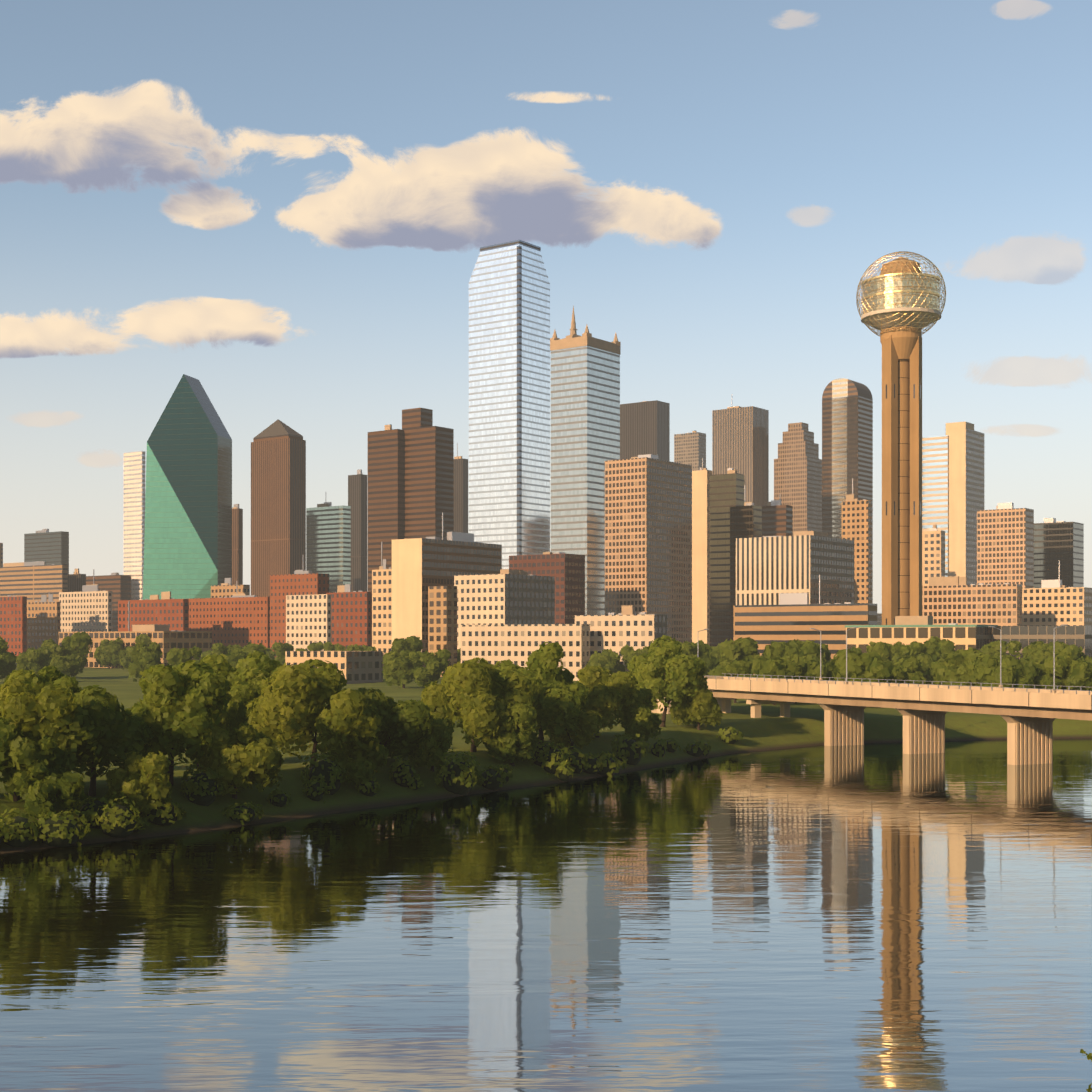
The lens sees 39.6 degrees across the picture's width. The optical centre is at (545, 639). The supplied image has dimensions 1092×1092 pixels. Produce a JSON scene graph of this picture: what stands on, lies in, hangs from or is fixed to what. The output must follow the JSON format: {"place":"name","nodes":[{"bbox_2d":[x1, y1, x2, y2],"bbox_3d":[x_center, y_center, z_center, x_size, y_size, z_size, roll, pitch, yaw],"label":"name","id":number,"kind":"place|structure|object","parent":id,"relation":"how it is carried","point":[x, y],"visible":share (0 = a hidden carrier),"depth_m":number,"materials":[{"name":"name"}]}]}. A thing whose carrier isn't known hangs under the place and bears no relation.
{"place":"outdoors","nodes":[
{"label":"outdoors","id":0,"kind":"place"},
{"bbox_2d":[16,412,120,465],"bbox_3d":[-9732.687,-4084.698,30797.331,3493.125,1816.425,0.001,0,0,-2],"label":"cloud","id":1,"kind":"structure","parent":0,"point":[43,419],"depth_m":30794.53,"materials":[{"name":"white"}]},
{"bbox_2d":[0,297,303,357],"bbox_3d":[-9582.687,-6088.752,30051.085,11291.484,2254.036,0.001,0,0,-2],"label":"cloud","id":2,"kind":"structure","parent":0,"point":[195,320],"depth_m":30099.20,"materials":[{"name":"white"}]},
{"bbox_2d":[0,80,365,229],"bbox_3d":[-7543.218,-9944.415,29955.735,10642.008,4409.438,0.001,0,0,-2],"label":"cloud","id":3,"kind":"structure","parent":0,"point":[81,142],"depth_m":29943.87,"materials":[{"name":"white"}]},
{"bbox_2d":[277,92,721,250],"bbox_3d":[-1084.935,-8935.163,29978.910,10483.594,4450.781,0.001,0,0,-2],"label":"cloud","id":4,"kind":"structure","parent":0,"point":[487,189],"depth_m":29977.01,"materials":[{"name":"white"}]},
{"bbox_2d":[0,738,1091,1091],"bbox_3d":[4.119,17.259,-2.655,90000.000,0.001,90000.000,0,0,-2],"label":"water","id":5,"kind":"structure","parent":0,"point":[892,916],"depth_m":87.35,"materials":[{"name":"blue liquid"}]},
{"bbox_2d":[0,663,1091,852],"bbox_3d":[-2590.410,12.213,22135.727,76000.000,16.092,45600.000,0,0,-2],"label":"ground","id":6,"kind":"structure","parent":0,"point":[802,725],"depth_m":206.67,"materials":[{"name":"green plant"}]},
{"bbox_2d":[0,717,24,773],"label":"riverside tree","id":7,"kind":"object","parent":6,"relation":"on","point":[8,733],"visible":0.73,"depth_m":127.88,"materials":[{"name":"green plant"}]},
{"bbox_2d":[0,595,26,655],"bbox_3d":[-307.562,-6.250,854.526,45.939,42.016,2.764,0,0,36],"label":"brick building","id":8,"kind":"structure","parent":6,"relation":"on","point":[13,621],"depth_m":844.13,"materials":[{"name":"brick"}]},
{"bbox_2d":[0,561,67,601],"bbox_3d":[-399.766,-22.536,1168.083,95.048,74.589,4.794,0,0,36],"label":"office building","id":9,"kind":"structure","parent":6,"relation":"on","point":[33,581],"depth_m":1159.13,"materials":[{"name":"concrete"}]},
{"bbox_2d":[15,646,52,675],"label":"tree","id":10,"kind":"object","parent":6,"relation":"on","point":[37,660],"visible":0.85,"depth_m":508.79,"materials":[{"name":"green plant"}]},
{"bbox_2d":[0,679,78,801],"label":"riverside tree","id":11,"kind":"object","parent":6,"relation":"on","point":[23,704],"visible":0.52,"depth_m":129.88,"materials":[{"name":"green plant"}]},
{"bbox_2d":[4,665,81,709],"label":"riverside tree","id":12,"kind":"object","parent":6,"relation":"on","point":[51,676],"visible":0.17,"depth_m":149.51,"materials":[{"name":"green plant"}]},
{"bbox_2d":[27,592,59,648],"bbox_3d":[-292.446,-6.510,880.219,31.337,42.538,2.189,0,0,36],"label":"office building","id":13,"kind":"structure","parent":6,"relation":"on","point":[43,619],"depth_m":878.19,"materials":[{"name":"concrete"}]},
{"bbox_2d":[0,735,87,820],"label":"riverside tree","id":14,"kind":"object","parent":6,"relation":"on","point":[39,779],"visible":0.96,"depth_m":128.40,"materials":[{"name":"green plant"}]},
{"bbox_2d":[24,529,68,573],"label":"office building","id":15,"kind":"structure","parent":6,"relation":"on","point":[48,547],"depth_m":1448.21,"materials":[{"name":"glass"}]},
{"bbox_2d":[41,631,92,673],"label":"tree","id":16,"kind":"object","parent":6,"relation":"on","point":[75,646],"visible":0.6,"depth_m":523.58,"materials":[{"name":"green plant"}]},
{"bbox_2d":[59,569,111,631],"bbox_3d":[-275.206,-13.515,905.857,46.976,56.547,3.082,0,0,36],"label":"office building","id":17,"kind":"structure","parent":6,"relation":"on","point":[88,608],"depth_m":902.66,"materials":[{"name":"concrete"}]},
{"bbox_2d":[47,685,153,796],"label":"riverside tree","id":18,"kind":"object","parent":6,"relation":"on","point":[99,729],"visible":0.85,"depth_m":135.20,"materials":[{"name":"green plant"}]},
{"bbox_2d":[86,573,130,631],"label":"office building","id":19,"kind":"structure","parent":6,"relation":"on","point":[118,585],"depth_m":1243.69,"materials":[{"name":"concrete"}]},
{"bbox_2d":[124,451,144,599],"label":"skyscraper","id":20,"kind":"structure","parent":6,"relation":"on","point":[134,496],"depth_m":1254.56,"materials":[{"name":"concrete"}]},
{"bbox_2d":[59,601,211,667],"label":"building","id":21,"kind":"structure","parent":6,"relation":"on","point":[165,638],"depth_m":647.84,"materials":[{"name":"concrete"}]},
{"bbox_2d":[104,751,172,814],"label":"riverside tree","id":22,"kind":"object","parent":6,"relation":"on","point":[140,780],"visible":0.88,"depth_m":134.48,"materials":[{"name":"green plant"}]},
{"bbox_2d":[128,642,162,681],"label":"tree","id":23,"kind":"object","parent":6,"relation":"on","point":[144,657],"visible":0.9,"depth_m":462.99,"materials":[{"name":"green plant"}]},
{"bbox_2d":[118,592,188,630],"bbox_3d":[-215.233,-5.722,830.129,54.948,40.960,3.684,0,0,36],"label":"brick buildings","id":24,"kind":"structure","parent":6,"relation":"on","point":[167,609],"depth_m":825.62,"materials":[{"name":"brick"}]},
{"bbox_2d":[125,659,228,785],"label":"riverside tree","id":25,"kind":"object","parent":6,"relation":"on","point":[173,708],"visible":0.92,"depth_m":141.69,"materials":[{"name":"green plant"}]},
{"bbox_2d":[143,374,231,599],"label":"skyscraper","id":26,"kind":"structure","parent":6,"relation":"on","point":[188,530],"depth_m":1139.70,"materials":[{"name":"green glass"}]},
{"bbox_2d":[189,581,269,650],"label":"building","id":27,"kind":"structure","parent":6,"relation":"on","point":[242,619],"depth_m":849.74,"materials":[{"name":"brick"}]},
{"bbox_2d":[232,504,242,584],"bbox_3d":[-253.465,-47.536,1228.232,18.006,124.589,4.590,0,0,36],"label":"skyscraper","id":28,"kind":"structure","parent":6,"relation":"on","point":[237,543],"depth_m":1223.12,"materials":[{"name":"concrete"}]},
{"bbox_2d":[194,722,283,798],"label":"riverside tree","id":29,"kind":"object","parent":6,"relation":"on","point":[245,755],"visible":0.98,"depth_m":143.78,"materials":[{"name":"green plant"}]},
{"bbox_2d":[199,650,288,729],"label":"riverside tree","id":30,"kind":"object","parent":6,"relation":"on","point":[247,674],"visible":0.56,"depth_m":170.28,"materials":[{"name":"green plant"}]},
{"bbox_2d":[251,419,305,596],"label":"skyscraper","id":31,"kind":"structure","parent":6,"relation":"on","point":[278,496],"depth_m":1102.93,"materials":[{"name":"brown"}]},
{"bbox_2d":[270,555,328,656],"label":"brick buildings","id":32,"kind":"structure","parent":6,"relation":"on","point":[301,582],"depth_m":808.95,"materials":[{"name":"brick"}]},
{"bbox_2d":[286,594,330,650],"bbox_3d":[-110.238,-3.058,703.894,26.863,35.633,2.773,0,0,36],"label":"building","id":33,"kind":"structure","parent":6,"relation":"on","point":[308,619],"depth_m":702.32,"materials":[{"name":"concrete"}]},
{"bbox_2d":[245,659,382,769],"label":"riverside tree","id":34,"kind":"object","parent":6,"relation":"on","point":[290,705],"visible":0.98,"depth_m":157.68,"materials":[{"name":"green plant"}]},
{"bbox_2d":[306,502,350,592],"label":"office building","id":35,"kind":"structure","parent":6,"relation":"on","point":[328,537],"depth_m":1221.60,"materials":[{"name":"glass"}]},
{"bbox_2d":[285,651,382,683],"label":"building","id":36,"kind":"structure","parent":6,"relation":"on","point":[357,667],"depth_m":472.28,"materials":[{"name":"concrete"}]},
{"bbox_2d":[326,584,371,648],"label":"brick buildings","id":37,"kind":"structure","parent":6,"relation":"on","point":[351,617],"depth_m":782.05,"materials":[{"name":"brick"}]},
{"bbox_2d":[348,469,366,591],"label":"skyscraper","id":38,"kind":"structure","parent":6,"relation":"on","point":[357,493],"depth_m":1327.01,"materials":[{"name":"concrete"}]},
{"bbox_2d":[327,738,388,783],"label":"riverside tree","id":39,"kind":"object","parent":6,"relation":"on","point":[364,770],"visible":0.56,"depth_m":158.76,"materials":[{"name":"green plant"}]},
{"bbox_2d":[0,727,743,846],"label":"bank shrubs","id":40,"kind":"object","parent":6,"relation":"on","point":[111,818],"visible":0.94,"depth_m":154.38,"materials":[{"name":"green plant"}]},
{"bbox_2d":[372,542,391,665],"bbox_3d":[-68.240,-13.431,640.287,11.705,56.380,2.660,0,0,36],"label":"building","id":41,"kind":"structure","parent":6,"relation":"on","point":[382,608],"depth_m":639.46,"materials":[{"name":"beige concrete"}]},
{"bbox_2d":[368,424,403,591],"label":"skyscraper","id":42,"kind":"structure","parent":6,"relation":"on","point":[386,486],"depth_m":1014.02,"materials":[{"name":"concrete"}]},
{"bbox_2d":[358,687,434,758],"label":"riverside tree","id":43,"kind":"object","parent":6,"relation":"on","point":[405,726],"visible":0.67,"depth_m":167.32,"materials":[{"name":"green plant"}]},
{"bbox_2d":[382,649,422,687],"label":"tree","id":44,"kind":"object","parent":6,"relation":"on","point":[399,668],"visible":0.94,"depth_m":426.62,"materials":[{"name":"green plant"}]},
{"bbox_2d":[402,408,453,538],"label":"skyscraper","id":45,"kind":"structure","parent":6,"relation":"on","point":[428,473],"depth_m":1004.39,"materials":[{"name":"concrete"}]},
{"bbox_2d":[408,717,455,771],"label":"riverside tree","id":46,"kind":"object","parent":6,"relation":"on","point":[440,742],"visible":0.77,"depth_m":170.99,"materials":[{"name":"green plant"}]},
{"bbox_2d":[413,649,450,686],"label":"tree","id":47,"kind":"object","parent":6,"relation":"on","point":[435,663],"visible":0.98,"depth_m":417.98,"materials":[{"name":"green plant"}]},
{"bbox_2d":[428,586,456,676],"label":"building","id":48,"kind":"structure","parent":6,"relation":"on","point":[442,617],"depth_m":559.05,"materials":[{"name":"concrete"}]},
{"bbox_2d":[392,512,501,666],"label":"building","id":49,"kind":"structure","parent":6,"relation":"on","point":[420,566],"depth_m":623.42,"materials":[{"name":"concrete"}]},
{"bbox_2d":[454,443,467,532],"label":"skyscraper","id":50,"kind":"structure","parent":6,"relation":"on","point":[460,494],"depth_m":1328.70,"materials":[{"name":"concrete"}]},
{"bbox_2d":[420,657,536,751],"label":"riverside tree","id":51,"kind":"object","parent":6,"relation":"on","point":[475,696],"visible":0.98,"depth_m":181.42,"materials":[{"name":"green plant"}]},
{"bbox_2d":[454,569,554,648],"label":"building","id":52,"kind":"structure","parent":6,"relation":"on","point":[509,596],"depth_m":606.74,"materials":[{"name":"concrete"}]},
{"bbox_2d":[469,240,549,568],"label":"skyscraper","id":53,"kind":"structure","parent":6,"relation":"on","point":[509,397],"depth_m":968.95,"materials":[{"name":"grey"}]},
{"bbox_2d":[480,702,539,765],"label":"riverside tree","id":54,"kind":"object","parent":6,"relation":"on","point":[519,741],"visible":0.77,"depth_m":181.79,"materials":[{"name":"green plant"}]},
{"bbox_2d":[461,624,589,680],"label":"building","id":55,"kind":"structure","parent":6,"relation":"on","point":[516,644],"depth_m":532.79,"materials":[{"name":"concrete"}]},
{"bbox_2d":[494,642,588,742],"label":"riverside tree","id":56,"kind":"object","parent":6,"relation":"on","point":[558,691],"visible":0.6,"depth_m":197.55,"materials":[{"name":"green plant"}]},
{"bbox_2d":[509,552,584,623],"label":"building","id":57,"kind":"structure","parent":6,"relation":"on","point":[567,571],"depth_m":763.81,"materials":[{"name":"brick"}]},
{"bbox_2d":[548,706,601,749],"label":"riverside tree","id":58,"kind":"object","parent":6,"relation":"on","point":[587,724],"visible":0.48,"depth_m":197.10,"materials":[{"name":"green plant"}]},
{"bbox_2d":[550,306,620,614],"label":"spired tower","id":59,"kind":"structure","parent":6,"relation":"on","point":[585,406],"depth_m":891.79,"materials":[{"name":"grey"}]},
{"bbox_2d":[587,648,625,673],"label":"tree","id":60,"kind":"object","parent":6,"relation":"on","point":[609,659],"visible":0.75,"depth_m":507.88,"materials":[{"name":"green plant"}]},
{"bbox_2d":[577,664,637,737],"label":"riverside tree","id":61,"kind":"object","parent":6,"relation":"on","point":[608,695],"visible":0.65,"depth_m":209.72,"materials":[{"name":"green plant"}]},
{"bbox_2d":[575,605,666,674],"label":"building","id":62,"kind":"structure","parent":6,"relation":"on","point":[627,625],"depth_m":521.55,"materials":[{"name":"concrete"}]},
{"bbox_2d":[614,687,661,741],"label":"riverside tree","id":63,"kind":"object","parent":6,"relation":"on","point":[640,717],"visible":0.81,"depth_m":211.98,"materials":[{"name":"green plant"}]},
{"bbox_2d":[620,400,669,460],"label":"skyscraper","id":64,"kind":"structure","parent":6,"relation":"on","point":[644,427],"depth_m":1411.82,"materials":[{"name":"concrete"}]},
{"bbox_2d":[605,454,691,642],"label":"building","id":65,"kind":"structure","parent":6,"relation":"on","point":[648,533],"depth_m":810.62,"materials":[{"name":"concrete"}]},
{"bbox_2d":[624,635,707,726],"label":"riverside tree","id":66,"kind":"object","parent":6,"relation":"on","point":[662,658],"visible":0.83,"depth_m":232.65,"materials":[{"name":"green plant"}]},
{"bbox_2d":[674,430,705,470],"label":"office building","id":67,"kind":"structure","parent":6,"relation":"on","point":[689,448],"depth_m":1659.94,"materials":[{"name":"concrete"}]},
{"bbox_2d":[669,674,722,729],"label":"riverside tree","id":68,"kind":"object","parent":6,"relation":"on","point":[702,706],"visible":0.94,"depth_m":235.03,"materials":[{"name":"green plant"}]},
{"bbox_2d":[677,640,719,675],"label":"tree","id":69,"kind":"object","parent":6,"relation":"on","point":[701,649],"visible":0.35,"depth_m":437.90,"materials":[{"name":"green plant"}]},
{"bbox_2d":[692,458,711,644],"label":"skyscraper","id":70,"kind":"structure","parent":6,"relation":"on","point":[700,549],"depth_m":933.00,"materials":[{"name":"concrete"}]},
{"bbox_2d":[710,468,744,646],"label":"office tower","id":71,"kind":"structure","parent":6,"relation":"on","point":[726,492],"depth_m":886.71,"materials":[{"name":"concrete"}]},
{"bbox_2d":[708,637,759,675],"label":"tree","id":72,"kind":"object","parent":6,"relation":"on","point":[731,650],"visible":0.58,"depth_m":403.88,"materials":[{"name":"green plant"}]},
{"bbox_2d":[712,406,768,505],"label":"skyscraper","id":73,"kind":"structure","parent":6,"relation":"on","point":[740,440],"depth_m":1313.53,"materials":[{"name":"concrete"}]},
{"bbox_2d":[730,485,761,639],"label":"building","id":74,"kind":"structure","parent":6,"relation":"on","point":[746,520],"depth_m":867.16,"materials":[{"name":"concrete"}]},
{"bbox_2d":[752,657,787,704],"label":"tree","id":75,"kind":"object","parent":6,"relation":"on","point":[762,666],"visible":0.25,"depth_m":313.52,"materials":[{"name":"green plant"}]},
{"bbox_2d":[761,500,791,536],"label":"office building","id":76,"kind":"structure","parent":6,"relation":"on","point":[776,518],"depth_m":1016.98,"materials":[{"name":"glass"}]},
{"bbox_2d":[764,639,818,666],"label":"tree","id":77,"kind":"object","parent":6,"relation":"on","point":[783,650],"visible":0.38,"depth_m":381.64,"materials":[{"name":"green plant"}]},
{"bbox_2d":[736,531,853,604],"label":"building","id":78,"kind":"structure","parent":6,"relation":"on","point":[769,569],"depth_m":714.59,"materials":[{"name":"beige concrete"}]},
{"bbox_2d":[774,422,821,535],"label":"skyscraper","id":79,"kind":"structure","parent":6,"relation":"on","point":[798,475],"depth_m":1313.93,"materials":[{"name":"brown"}]},
{"bbox_2d":[733,575,876,674],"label":"building","id":80,"kind":"structure","parent":6,"relation":"on","point":[793,616],"depth_m":577.76,"materials":[{"name":"concrete"}]},
{"bbox_2d":[822,378,872,603],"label":"skyscraper","id":81,"kind":"structure","parent":6,"relation":"on","point":[847,430],"depth_m":1214.85,"materials":[{"name":"grey"}]},
{"bbox_2d":[842,478,871,603],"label":"building","id":82,"kind":"structure","parent":6,"relation":"on","point":[856,521],"depth_m":936.30,"materials":[{"name":"concrete"}]},
{"bbox_2d":[830,649,898,682],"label":"tree","id":83,"kind":"object","parent":6,"relation":"on","point":[867,667],"visible":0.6,"depth_m":299.89,"materials":[{"name":"green plant"}]},
{"bbox_2d":[652,673,1091,764],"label":"bridge","id":84,"kind":"structure","parent":6,"relation":"on","point":[1029,716],"depth_m":229.55,"materials":[{"name":"concrete"}]},
{"bbox_2d":[861,257,940,624],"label":"observation tower","id":85,"kind":"structure","parent":6,"relation":"on","point":[902,472],"depth_m":596.19,"materials":[{"name":"brown concrete"}]},
{"bbox_2d":[856,251,945,335],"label":"geodesic sphere","id":86,"kind":"object","parent":85,"relation":"attached to","point":[869,268],"visible":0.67,"depth_m":591.84,"materials":[{"name":"gold metal"}]},
{"bbox_2d":[892,640,941,677],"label":"tree","id":87,"kind":"object","parent":6,"relation":"on","point":[927,653],"visible":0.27,"depth_m":396.77,"materials":[{"name":"green plant"}]},
{"bbox_2d":[845,616,997,652],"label":"convention hall","id":88,"kind":"structure","parent":6,"relation":"on","point":[906,630],"depth_m":494.67,"materials":[{"name":"concrete"}]},
{"bbox_2d":[922,525,944,585],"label":"building","id":89,"kind":"structure","parent":6,"relation":"on","point":[933,551],"depth_m":826.48,"materials":[{"name":"concrete"}]},
{"bbox_2d":[922,435,948,576],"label":"skyscraper","id":90,"kind":"structure","parent":6,"relation":"on","point":[935,480],"depth_m":1015.44,"materials":[{"name":"white concrete"}]},
{"bbox_2d":[927,647,984,684],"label":"tree","id":91,"kind":"object","parent":6,"relation":"on","point":[944,671],"visible":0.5,"depth_m":322.43,"materials":[{"name":"green plant"}]},
{"bbox_2d":[946,422,983,584],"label":"skyscraper","id":92,"kind":"structure","parent":6,"relation":"on","point":[966,471],"depth_m":1010.04,"materials":[{"name":"concrete"}]},
{"bbox_2d":[922,576,1021,625],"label":"building","id":93,"kind":"structure","parent":6,"relation":"on","point":[953,599],"depth_m":737.10,"materials":[{"name":"concrete"}]},
{"bbox_2d":[977,503,1033,587],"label":"office building","id":94,"kind":"structure","parent":6,"relation":"on","point":[1005,542],"depth_m":913.51,"materials":[{"name":"concrete"}]},
{"bbox_2d":[971,654,1040,687],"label":"tree","id":95,"kind":"object","parent":6,"relation":"on","point":[1013,670],"visible":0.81,"depth_m":302.97,"materials":[{"name":"green plant"}]},
{"bbox_2d":[992,626,1091,659],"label":"building","id":96,"kind":"structure","parent":6,"relation":"on","point":[1078,636],"depth_m":479.14,"materials":[{"name":"concrete"}]},
{"bbox_2d":[1020,641,1068,663],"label":"tree","id":97,"kind":"object","parent":6,"relation":"on","point":[1039,651],"visible":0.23,"depth_m":401.07,"materials":[{"name":"green plant"}]},
{"bbox_2d":[1022,561,1091,625],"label":"building","id":98,"kind":"structure","parent":6,"relation":"on","point":[1052,603],"depth_m":753.45,"materials":[{"name":"concrete"}]},
{"bbox_2d":[1034,518,1083,587],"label":"building","id":99,"kind":"structure","parent":6,"relation":"on","point":[1056,542],"depth_m":964.27,"materials":[{"name":"glass"}]},
{"bbox_2d":[1033,648,1091,690],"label":"tree","id":100,"kind":"object","parent":6,"relation":"on","point":[1069,671],"visible":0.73,"depth_m":305.02,"materials":[{"name":"green plant"}]},
{"bbox_2d":[0,0,1091,613],"label":"sky","id":101,"kind":"structure","parent":0,"point":[948,133],"materials":[{"name":"blue"}]},
{"bbox_2d":[997,0,1046,17],"bbox_3d":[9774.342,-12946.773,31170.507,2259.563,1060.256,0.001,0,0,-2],"label":"cloud","id":102,"kind":"structure","parent":0,"point":[1015,8],"depth_m":31168.81,"materials":[{"name":"white"}]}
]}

